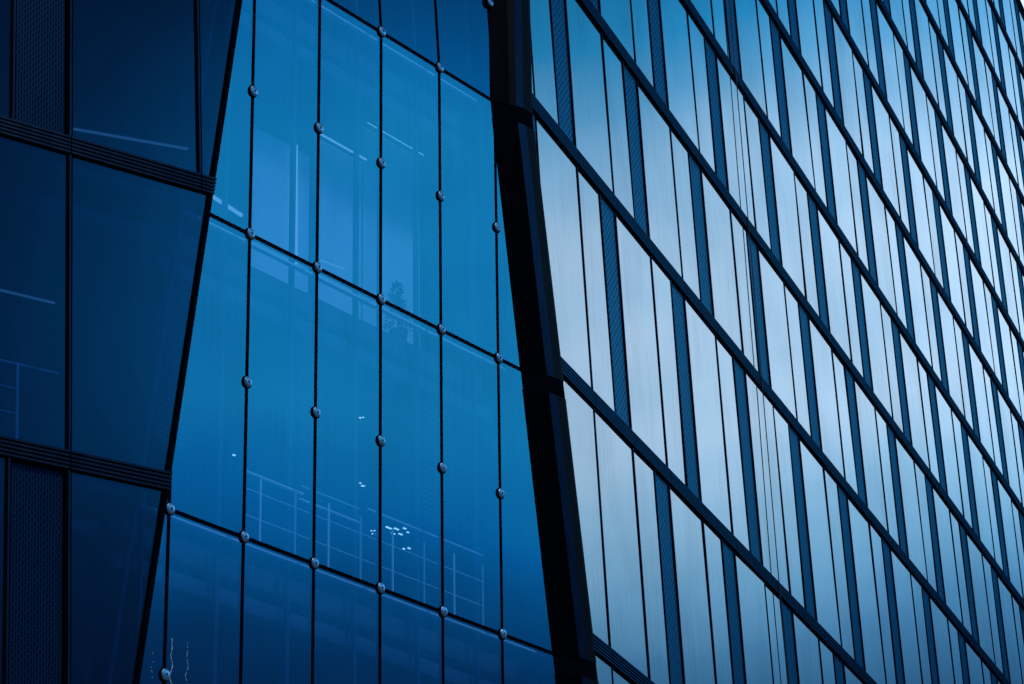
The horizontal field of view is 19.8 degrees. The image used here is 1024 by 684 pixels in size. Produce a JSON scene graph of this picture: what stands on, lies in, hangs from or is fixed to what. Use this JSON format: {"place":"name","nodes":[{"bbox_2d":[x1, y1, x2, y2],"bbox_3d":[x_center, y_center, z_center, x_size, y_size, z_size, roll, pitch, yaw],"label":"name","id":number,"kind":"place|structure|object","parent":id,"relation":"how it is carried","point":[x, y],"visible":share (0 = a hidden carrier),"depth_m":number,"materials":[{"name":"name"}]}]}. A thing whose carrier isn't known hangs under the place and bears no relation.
{"place":"outdoors","nodes":[
{"label":"outdoors","id":0,"kind":"place"},
{"label":"ground","id":1,"kind":"structure","parent":0,"visible":0},
{"bbox_2d":[0,0,242,683],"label":"office wing","id":2,"kind":"structure","parent":1,"relation":"on","point":[112,115],"depth_m":35.25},
{"bbox_2d":[0,457,4,683],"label":"window pane","id":3,"kind":"structure","parent":2,"relation":"in","point":[2,460],"depth_m":33.18,"materials":[{"name":"blue glass"}]},
{"bbox_2d":[0,0,10,117],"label":"window pane","id":4,"kind":"structure","parent":2,"relation":"in","point":[5,5],"depth_m":35.66,"materials":[{"name":"blue glass"}]},
{"bbox_2d":[0,136,65,448],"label":"window pane","id":5,"kind":"structure","parent":2,"relation":"in","point":[32,177],"depth_m":34.69,"materials":[{"name":"blue glass"}]},
{"bbox_2d":[71,472,161,683],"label":"window pane","id":6,"kind":"structure","parent":2,"relation":"in","point":[114,523],"depth_m":34.01,"materials":[{"name":"blue glass"}]},
{"bbox_2d":[73,0,195,171],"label":"window pane","id":7,"kind":"structure","parent":2,"relation":"in","point":[134,76],"depth_m":36.90,"materials":[{"name":"blue glass"}]},
{"bbox_2d":[72,156,206,469],"bbox_3d":[-4.478,-0.279,35.660,2.060,3.873,0.020,15,-30,-37],"label":"window pane","id":8,"kind":"structure","parent":2,"relation":"in","point":[136,238],"depth_m":35.55,"materials":[{"name":"blue glass"}]},
{"bbox_2d":[200,0,236,175],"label":"window pane","id":9,"kind":"structure","parent":2,"relation":"in","point":[216,16],"depth_m":37.84,"materials":[{"name":"blue glass"}]},
{"bbox_2d":[140,0,552,683],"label":"glass atrium","id":10,"kind":"object","parent":1,"relation":"on","point":[288,372],"visible":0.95,"depth_m":40.27,"materials":[{"name":"glass"}]},
{"bbox_2d":[251,127,309,292],"bbox_3d":[-3.227,-1.590,40.441,0.198,2.610,1.281,-19,-27,30],"label":"partition panel","id":11,"kind":"object","parent":10,"relation":"on","point":[270,188],"visible":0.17,"depth_m":40.49,"materials":[{"name":"glass"}]},
{"bbox_2d":[312,139,361,318],"bbox_3d":[-2.485,-1.376,41.503,0.217,2.969,1.084,-19,-27,30],"label":"partition panel","id":12,"kind":"object","parent":10,"relation":"on","point":[336,208],"visible":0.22,"depth_m":41.59,"materials":[{"name":"glass"}]},
{"bbox_2d":[246,470,483,624],"bbox_3d":[-1.888,2.730,38.690,0.091,1.115,5.231,-19,-27,30],"label":"railing","id":13,"kind":"object","parent":10,"relation":"on","point":[327,509],"visible":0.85,"depth_m":38.50,"materials":[{"name":"metal"}]},
{"bbox_2d":[361,126,419,347],"bbox_3d":[-1.772,-1.288,42.573,0.249,3.568,1.388,-19,-27,30],"label":"partition panel","id":14,"kind":"object","parent":10,"relation":"on","point":[397,217],"visible":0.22,"depth_m":42.66,"materials":[{"name":"glass"}]},
{"bbox_2d":[481,0,598,683],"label":"corner column","id":15,"kind":"structure","parent":1,"relation":"on","point":[553,517],"depth_m":42.40,"materials":[{"name":"black metal"}]},
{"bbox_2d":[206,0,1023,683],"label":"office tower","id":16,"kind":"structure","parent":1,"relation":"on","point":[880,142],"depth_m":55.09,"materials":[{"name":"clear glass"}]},
{"bbox_2d":[530,0,557,123],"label":"window pane","id":17,"kind":"structure","parent":16,"relation":"in","point":[540,18],"depth_m":45.69,"materials":[{"name":"blue glass"}]},
{"bbox_2d":[535,116,590,386],"bbox_3d":[0.786,-1.348,44.781,0.024,3.873,1.832,-11,-24,18],"label":"window pane","id":18,"kind":"structure","parent":16,"relation":"in","point":[558,177],"depth_m":44.82,"materials":[{"name":"blue glass"}]},
{"bbox_2d":[563,378,608,644],"bbox_3d":[1.007,2.444,43.178,0.027,3.832,1.831,-11,-24,18],"label":"window pane","id":19,"kind":"structure","parent":16,"relation":"in","point":[580,413],"depth_m":43.54,"materials":[{"name":"blue glass"}]},
{"bbox_2d":[566,0,612,191],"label":"window pane","id":20,"kind":"structure","parent":16,"relation":"in","point":[589,98],"depth_m":47.88,"materials":[{"name":"blue glass"}]},
{"bbox_2d":[578,168,614,411],"bbox_3d":[1.311,-0.822,46.077,0.031,3.873,1.049,-11,-24,18],"label":"window pane","id":21,"kind":"structure","parent":16,"relation":"in","point":[589,196],"depth_m":46.08,"materials":[{"name":"blue glass"}]},
{"bbox_2d":[600,0,634,60],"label":"window pane","id":22,"kind":"structure","parent":16,"relation":"in","point":[617,13],"depth_m":50.63,"materials":[{"name":"blue glass"}]},
{"bbox_2d":[603,35,633,217],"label":"window pane","id":23,"kind":"structure","parent":16,"relation":"in","point":[613,63],"depth_m":49.18,"materials":[{"name":"blue glass"}]},
{"bbox_2d":[595,410,648,677],"bbox_3d":[1.669,3.108,44.815,0.026,3.832,1.831,-11,-24,18],"label":"window pane","id":24,"kind":"structure","parent":16,"relation":"in","point":[619,517],"depth_m":44.80,"materials":[{"name":"blue glass"}]},
{"bbox_2d":[616,214,665,463],"bbox_3d":[2.111,-0.020,48.053,0.023,3.873,1.832,-11,-24,18],"label":"window pane","id":25,"kind":"structure","parent":16,"relation":"in","point":[635,266],"depth_m":48.05,"materials":[{"name":"blue glass"}]},
{"bbox_2d":[632,0,653,86],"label":"window pane","id":26,"kind":"structure","parent":16,"relation":"in","point":[641,32],"depth_m":51.87,"materials":[{"name":"blue glass"}]},
{"bbox_2d":[634,450,669,683],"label":"window pane","id":27,"kind":"structure","parent":16,"relation":"in","point":[654,604],"depth_m":46.13,"materials":[{"name":"blue glass"}]},
{"bbox_2d":[638,83,681,276],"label":"window pane","id":28,"kind":"structure","parent":16,"relation":"in","point":[663,225],"depth_m":51.15,"materials":[{"name":"blue glass"}]},
{"bbox_2d":[652,257,685,484],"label":"window pane","id":29,"kind":"structure","parent":16,"relation":"in","point":[662,288],"depth_m":49.36,"materials":[{"name":"blue glass"}]},
{"bbox_2d":[660,0,698,149],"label":"window pane","id":30,"kind":"structure","parent":16,"relation":"in","point":[674,14],"depth_m":54.08,"materials":[{"name":"blue glass"}]},
{"bbox_2d":[671,128,699,298],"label":"window pane","id":31,"kind":"structure","parent":16,"relation":"in","point":[680,152],"depth_m":52.47,"materials":[{"name":"blue glass"}]},
{"bbox_2d":[670,487,715,683],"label":"window pane","id":32,"kind":"structure","parent":16,"relation":"in","point":[687,524],"depth_m":48.19,"materials":[{"name":"blue glass"}]},
{"bbox_2d":[688,11,715,172],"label":"window pane","id":33,"kind":"structure","parent":16,"relation":"in","point":[696,35],"depth_m":55.40,"materials":[{"name":"blue glass"}]},
{"bbox_2d":[685,298,731,532],"bbox_3d":[3.435,1.309,51.325,0.028,3.873,1.832,-11,-24,18],"label":"window pane","id":34,"kind":"structure","parent":16,"relation":"in","point":[702,345],"depth_m":51.33,"materials":[{"name":"blue glass"}]},
{"bbox_2d":[704,521,732,683],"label":"window pane","id":35,"kind":"structure","parent":16,"relation":"in","point":[713,548],"depth_m":49.59,"materials":[{"name":"blue glass"}]},
{"bbox_2d":[702,170,741,350],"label":"window pane","id":36,"kind":"structure","parent":16,"relation":"in","point":[723,277],"depth_m":54.42,"materials":[{"name":"blue glass"}]},
{"bbox_2d":[717,337,749,550],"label":"window pane","id":37,"kind":"structure","parent":16,"relation":"in","point":[740,527],"depth_m":52.62,"materials":[{"name":"blue glass"}]},
{"bbox_2d":[717,55,754,226],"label":"window pane","id":38,"kind":"structure","parent":16,"relation":"in","point":[728,90],"depth_m":57.36,"materials":[{"name":"blue glass"}]},
{"bbox_2d":[731,210,758,371],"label":"window pane","id":39,"kind":"structure","parent":16,"relation":"in","point":[739,231],"depth_m":55.74,"materials":[{"name":"blue glass"}]},
{"bbox_2d":[735,0,766,115],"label":"window pane","id":40,"kind":"structure","parent":16,"relation":"in","point":[749,43],"depth_m":60.24,"materials":[{"name":"blue glass"}]},
{"bbox_2d":[736,554,772,683],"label":"window pane","id":41,"kind":"structure","parent":16,"relation":"in","point":[751,587],"depth_m":51.65,"materials":[{"name":"blue glass"}]},
{"bbox_2d":[744,96,770,248],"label":"window pane","id":42,"kind":"structure","parent":16,"relation":"in","point":[751,117],"depth_m":58.67,"materials":[{"name":"blue glass"}]},
{"bbox_2d":[729,0,787,683],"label":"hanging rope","id":43,"kind":"object","parent":16,"relation":"hanging from","point":[759,348],"visible":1,"depth_m":55.64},
{"bbox_2d":[746,372,789,592],"bbox_3d":[4.759,2.637,54.598,0.034,3.873,1.832,-11,-24,18],"label":"window pane","id":44,"kind":"structure","parent":16,"relation":"in","point":[755,396],"depth_m":54.60,"materials":[{"name":"blue glass"}]},
{"bbox_2d":[757,0,780,136],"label":"window pane","id":45,"kind":"structure","parent":16,"relation":"in","point":[764,22],"depth_m":61.61,"materials":[{"name":"blue glass"}]},
{"bbox_2d":[765,584,786,683],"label":"window pane","id":46,"kind":"structure","parent":16,"relation":"in","point":[773,601],"depth_m":53.06,"materials":[{"name":"blue glass"}]},
{"bbox_2d":[759,248,796,418],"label":"window pane","id":47,"kind":"structure","parent":16,"relation":"in","point":[772,283],"depth_m":57.71,"materials":[{"name":"blue glass"}]},
{"bbox_2d":[770,135,805,297],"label":"window pane","id":48,"kind":"structure","parent":16,"relation":"in","point":[783,171],"depth_m":60.65,"materials":[{"name":"blue glass"}]},
{"bbox_2d":[774,406,804,607],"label":"window pane","id":49,"kind":"structure","parent":16,"relation":"in","point":[782,432],"depth_m":55.92,"materials":[{"name":"blue glass"}]},
{"bbox_2d":[780,33,814,188],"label":"window pane","id":50,"kind":"structure","parent":16,"relation":"in","point":[801,150],"depth_m":63.60,"materials":[{"name":"blue glass"}]},
{"bbox_2d":[785,284,810,435],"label":"window pane","id":51,"kind":"structure","parent":16,"relation":"in","point":[792,303],"depth_m":59.00,"materials":[{"name":"blue glass"}]},
{"bbox_2d":[794,171,819,316],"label":"window pane","id":52,"kind":"structure","parent":16,"relation":"in","point":[802,199],"depth_m":61.96,"materials":[{"name":"blue glass"}]},
{"bbox_2d":[793,612,821,683],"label":"window pane","id":53,"kind":"structure","parent":16,"relation":"in","point":[807,644],"depth_m":55.08,"materials":[{"name":"blue glass"}]},
{"bbox_2d":[796,0,821,86],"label":"window pane","id":54,"kind":"structure","parent":16,"relation":"in","point":[805,8],"depth_m":66.40,"materials":[{"name":"blue glass"}]},
{"bbox_2d":[804,72,826,206],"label":"window pane","id":55,"kind":"structure","parent":16,"relation":"in","point":[810,90],"depth_m":64.90,"materials":[{"name":"blue glass"}]},
{"bbox_2d":[800,438,840,644],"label":"window pane","id":56,"kind":"structure","parent":16,"relation":"in","point":[821,553],"depth_m":57.88,"materials":[{"name":"blue glass"}]},
{"bbox_2d":[814,0,834,108],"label":"window pane","id":57,"kind":"structure","parent":16,"relation":"in","point":[819,7],"depth_m":67.78,"materials":[{"name":"blue glass"}]},
{"bbox_2d":[809,317,844,477],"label":"window pane","id":58,"kind":"structure","parent":16,"relation":"in","point":[822,354],"depth_m":60.98,"materials":[{"name":"blue glass"}]},
{"bbox_2d":[818,207,850,359],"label":"window pane","id":59,"kind":"structure","parent":16,"relation":"in","point":[829,239],"depth_m":63.92,"materials":[{"name":"blue glass"}]},
{"bbox_2d":[824,467,854,659],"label":"window pane","id":60,"kind":"structure","parent":16,"relation":"in","point":[832,492],"depth_m":59.18,"materials":[{"name":"blue glass"}]},
{"bbox_2d":[825,106,856,252],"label":"window pane","id":61,"kind":"structure","parent":16,"relation":"in","point":[838,152],"depth_m":66.88,"materials":[{"name":"blue glass"}]},
{"bbox_2d":[833,350,857,493],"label":"window pane","id":62,"kind":"structure","parent":16,"relation":"in","point":[847,444],"depth_m":62.27,"materials":[{"name":"blue glass"}]},
{"bbox_2d":[833,15,862,154],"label":"window pane","id":63,"kind":"structure","parent":16,"relation":"in","point":[843,48],"depth_m":69.81,"materials":[{"name":"blue glass"}]},
{"bbox_2d":[840,241,863,377],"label":"window pane","id":64,"kind":"structure","parent":16,"relation":"in","point":[846,258],"depth_m":65.23,"materials":[{"name":"blue glass"}]},
{"bbox_2d":[846,140,868,270],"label":"window pane","id":65,"kind":"structure","parent":16,"relation":"in","point":[853,167],"depth_m":68.16,"materials":[{"name":"blue glass"}]},
{"bbox_2d":[852,49,873,172],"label":"window pane","id":66,"kind":"structure","parent":16,"relation":"in","point":[858,67],"depth_m":71.10,"materials":[{"name":"blue glass"}]},
{"bbox_2d":[848,497,885,683],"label":"window pane","id":67,"kind":"structure","parent":16,"relation":"in","point":[870,625],"depth_m":61.16,"materials":[{"name":"blue glass"}]},
{"bbox_2d":[855,379,887,530],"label":"window pane","id":68,"kind":"structure","parent":16,"relation":"in","point":[866,410],"depth_m":64.25,"materials":[{"name":"blue glass"}]},
{"bbox_2d":[861,272,891,416],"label":"window pane","id":69,"kind":"structure","parent":16,"relation":"in","point":[873,318],"depth_m":67.20,"materials":[{"name":"blue glass"}]},
{"bbox_2d":[866,174,896,312],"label":"window pane","id":70,"kind":"structure","parent":16,"relation":"in","point":[881,244],"depth_m":70.14,"materials":[{"name":"blue glass"}]},
{"bbox_2d":[870,523,896,683],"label":"window pane","id":71,"kind":"structure","parent":16,"relation":"in","point":[876,537],"depth_m":62.52,"materials":[{"name":"blue glass"}]},
{"bbox_2d":[871,83,899,215],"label":"window pane","id":72,"kind":"structure","parent":16,"relation":"in","point":[881,113],"depth_m":73.09,"materials":[{"name":"blue glass"}]},
{"bbox_2d":[876,408,899,545],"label":"window pane","id":73,"kind":"structure","parent":16,"relation":"in","point":[881,422],"depth_m":65.57,"materials":[{"name":"blue glass"}]},
{"bbox_2d":[876,0,903,127],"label":"window pane","id":74,"kind":"structure","parent":16,"relation":"in","point":[886,32],"depth_m":76.04,"materials":[{"name":"blue glass"}]},
{"bbox_2d":[881,302,903,432],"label":"window pane","id":75,"kind":"structure","parent":16,"relation":"in","point":[890,352],"depth_m":68.51,"materials":[{"name":"blue glass"}]},
{"bbox_2d":[885,204,906,328],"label":"window pane","id":76,"kind":"structure","parent":16,"relation":"in","point":[890,220],"depth_m":71.45,"materials":[{"name":"blue glass"}]},
{"bbox_2d":[890,116,909,231],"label":"window pane","id":77,"kind":"structure","parent":16,"relation":"in","point":[895,132],"depth_m":74.39,"materials":[{"name":"blue glass"}]},
{"bbox_2d":[891,549,921,683],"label":"window pane","id":78,"kind":"structure","parent":16,"relation":"in","point":[905,606],"depth_m":64.60,"materials":[{"name":"blue glass"}]},
{"bbox_2d":[896,436,926,579],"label":"window pane","id":79,"kind":"structure","parent":16,"relation":"in","point":[913,530],"depth_m":67.53,"materials":[{"name":"blue glass"}]},
{"bbox_2d":[900,331,929,468],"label":"window pane","id":80,"kind":"structure","parent":16,"relation":"in","point":[918,433],"depth_m":70.46,"materials":[{"name":"blue glass"}]},
{"bbox_2d":[904,235,931,366],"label":"window pane","id":81,"kind":"structure","parent":16,"relation":"in","point":[913,262],"depth_m":73.41,"materials":[{"name":"blue glass"}]},
{"bbox_2d":[907,146,934,273],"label":"window pane","id":82,"kind":"structure","parent":16,"relation":"in","point":[921,216],"depth_m":76.37,"materials":[{"name":"blue glass"}]},
{"bbox_2d":[911,573,931,683],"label":"window pane","id":83,"kind":"structure","parent":16,"relation":"in","point":[917,590],"depth_m":66.00,"materials":[{"name":"blue glass"}]},
{"bbox_2d":[910,63,936,185],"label":"window pane","id":84,"kind":"structure","parent":16,"relation":"in","point":[919,91],"depth_m":79.30,"materials":[{"name":"blue glass"}]},
{"bbox_2d":[915,461,936,591],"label":"window pane","id":85,"kind":"structure","parent":16,"relation":"in","point":[920,476],"depth_m":68.84,"materials":[{"name":"blue glass"}]},
{"bbox_2d":[915,0,937,103],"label":"window pane","id":86,"kind":"structure","parent":16,"relation":"in","point":[922,18],"depth_m":82.24,"materials":[{"name":"blue glass"}]},
{"bbox_2d":[918,358,939,482],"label":"window pane","id":87,"kind":"structure","parent":16,"relation":"in","point":[923,373],"depth_m":71.77,"materials":[{"name":"blue glass"}]},
{"bbox_2d":[921,263,941,381],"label":"window pane","id":88,"kind":"structure","parent":16,"relation":"in","point":[926,280],"depth_m":74.71,"materials":[{"name":"blue glass"}]},
{"bbox_2d":[930,596,954,683],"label":"window pane","id":89,"kind":"structure","parent":16,"relation":"in","point":[942,641],"depth_m":68.05,"materials":[{"name":"blue glass"}]},
{"bbox_2d":[933,486,962,623],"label":"window pane","id":90,"kind":"structure","parent":16,"relation":"in","point":[942,510],"depth_m":70.81,"materials":[{"name":"blue glass"}]},
{"bbox_2d":[935,384,962,514],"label":"window pane","id":91,"kind":"structure","parent":16,"relation":"in","point":[944,409],"depth_m":73.75,"materials":[{"name":"blue glass"}]},
{"bbox_2d":[937,289,964,416],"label":"window pane","id":92,"kind":"structure","parent":16,"relation":"in","point":[946,314],"depth_m":76.69,"materials":[{"name":"blue glass"}]},
{"bbox_2d":[940,204,965,324],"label":"window pane","id":93,"kind":"structure","parent":16,"relation":"in","point":[948,229],"depth_m":79.63,"materials":[{"name":"blue glass"}]},
{"bbox_2d":[941,121,966,238],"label":"window pane","id":94,"kind":"structure","parent":16,"relation":"in","point":[956,200],"depth_m":82.58,"materials":[{"name":"blue glass"}]},
{"bbox_2d":[943,46,966,157],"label":"window pane","id":95,"kind":"structure","parent":16,"relation":"in","point":[951,72],"depth_m":85.51,"materials":[{"name":"blue glass"}]},
{"bbox_2d":[950,510,971,634],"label":"window pane","id":96,"kind":"structure","parent":16,"relation":"in","point":[955,524],"depth_m":72.10,"materials":[{"name":"blue glass"}]},
{"bbox_2d":[952,409,972,528],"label":"window pane","id":97,"kind":"structure","parent":16,"relation":"in","point":[957,426],"depth_m":75.06,"materials":[{"name":"blue glass"}]},
{"bbox_2d":[967,533,994,662],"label":"window pane","id":98,"kind":"structure","parent":16,"relation":"in","point":[977,571],"depth_m":74.08,"materials":[{"name":"blue glass"}]},
{"bbox_2d":[968,434,994,558],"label":"window pane","id":99,"kind":"structure","parent":16,"relation":"in","point":[976,455],"depth_m":77.03,"materials":[{"name":"blue glass"}]},
{"bbox_2d":[969,342,994,461],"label":"window pane","id":100,"kind":"structure","parent":16,"relation":"in","point":[977,368],"depth_m":79.96,"materials":[{"name":"blue glass"}]},
{"bbox_2d":[970,175,993,286],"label":"window pane","id":101,"kind":"structure","parent":16,"relation":"in","point":[978,199],"depth_m":85.85,"materials":[{"name":"blue glass"}]},
{"bbox_2d":[970,257,994,372],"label":"window pane","id":102,"kind":"structure","parent":16,"relation":"in","point":[984,333],"depth_m":82.90,"materials":[{"name":"blue glass"}]},
{"bbox_2d":[971,101,993,208],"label":"window pane","id":103,"kind":"structure","parent":16,"relation":"in","point":[979,129],"depth_m":88.79,"materials":[{"name":"blue glass"}]},
{"bbox_2d":[972,33,993,135],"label":"window pane","id":104,"kind":"structure","parent":16,"relation":"in","point":[982,80],"depth_m":91.74,"materials":[{"name":"blue glass"}]},
{"bbox_2d":[982,553,1003,674],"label":"window pane","id":105,"kind":"structure","parent":16,"relation":"in","point":[987,567],"depth_m":75.39,"materials":[{"name":"blue glass"}]},
{"bbox_2d":[997,226,1019,332],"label":"window pane","id":106,"kind":"structure","parent":16,"relation":"in","point":[1004,248],"depth_m":89.12,"materials":[{"name":"blue glass"}]},
{"bbox_2d":[997,304,1020,414],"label":"window pane","id":107,"kind":"structure","parent":16,"relation":"in","point":[1004,326],"depth_m":86.16,"materials":[{"name":"blue glass"}]},
{"bbox_2d":[997,387,1021,502],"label":"window pane","id":108,"kind":"structure","parent":16,"relation":"in","point":[1004,407],"depth_m":83.25,"materials":[{"name":"blue glass"}]},
{"bbox_2d":[997,477,1022,597],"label":"window pane","id":109,"kind":"structure","parent":16,"relation":"in","point":[1005,499],"depth_m":80.29,"materials":[{"name":"blue glass"}]},
{"bbox_2d":[998,575,1022,683],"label":"window pane","id":110,"kind":"structure","parent":16,"relation":"in","point":[1005,594],"depth_m":77.39,"materials":[{"name":"blue glass"}]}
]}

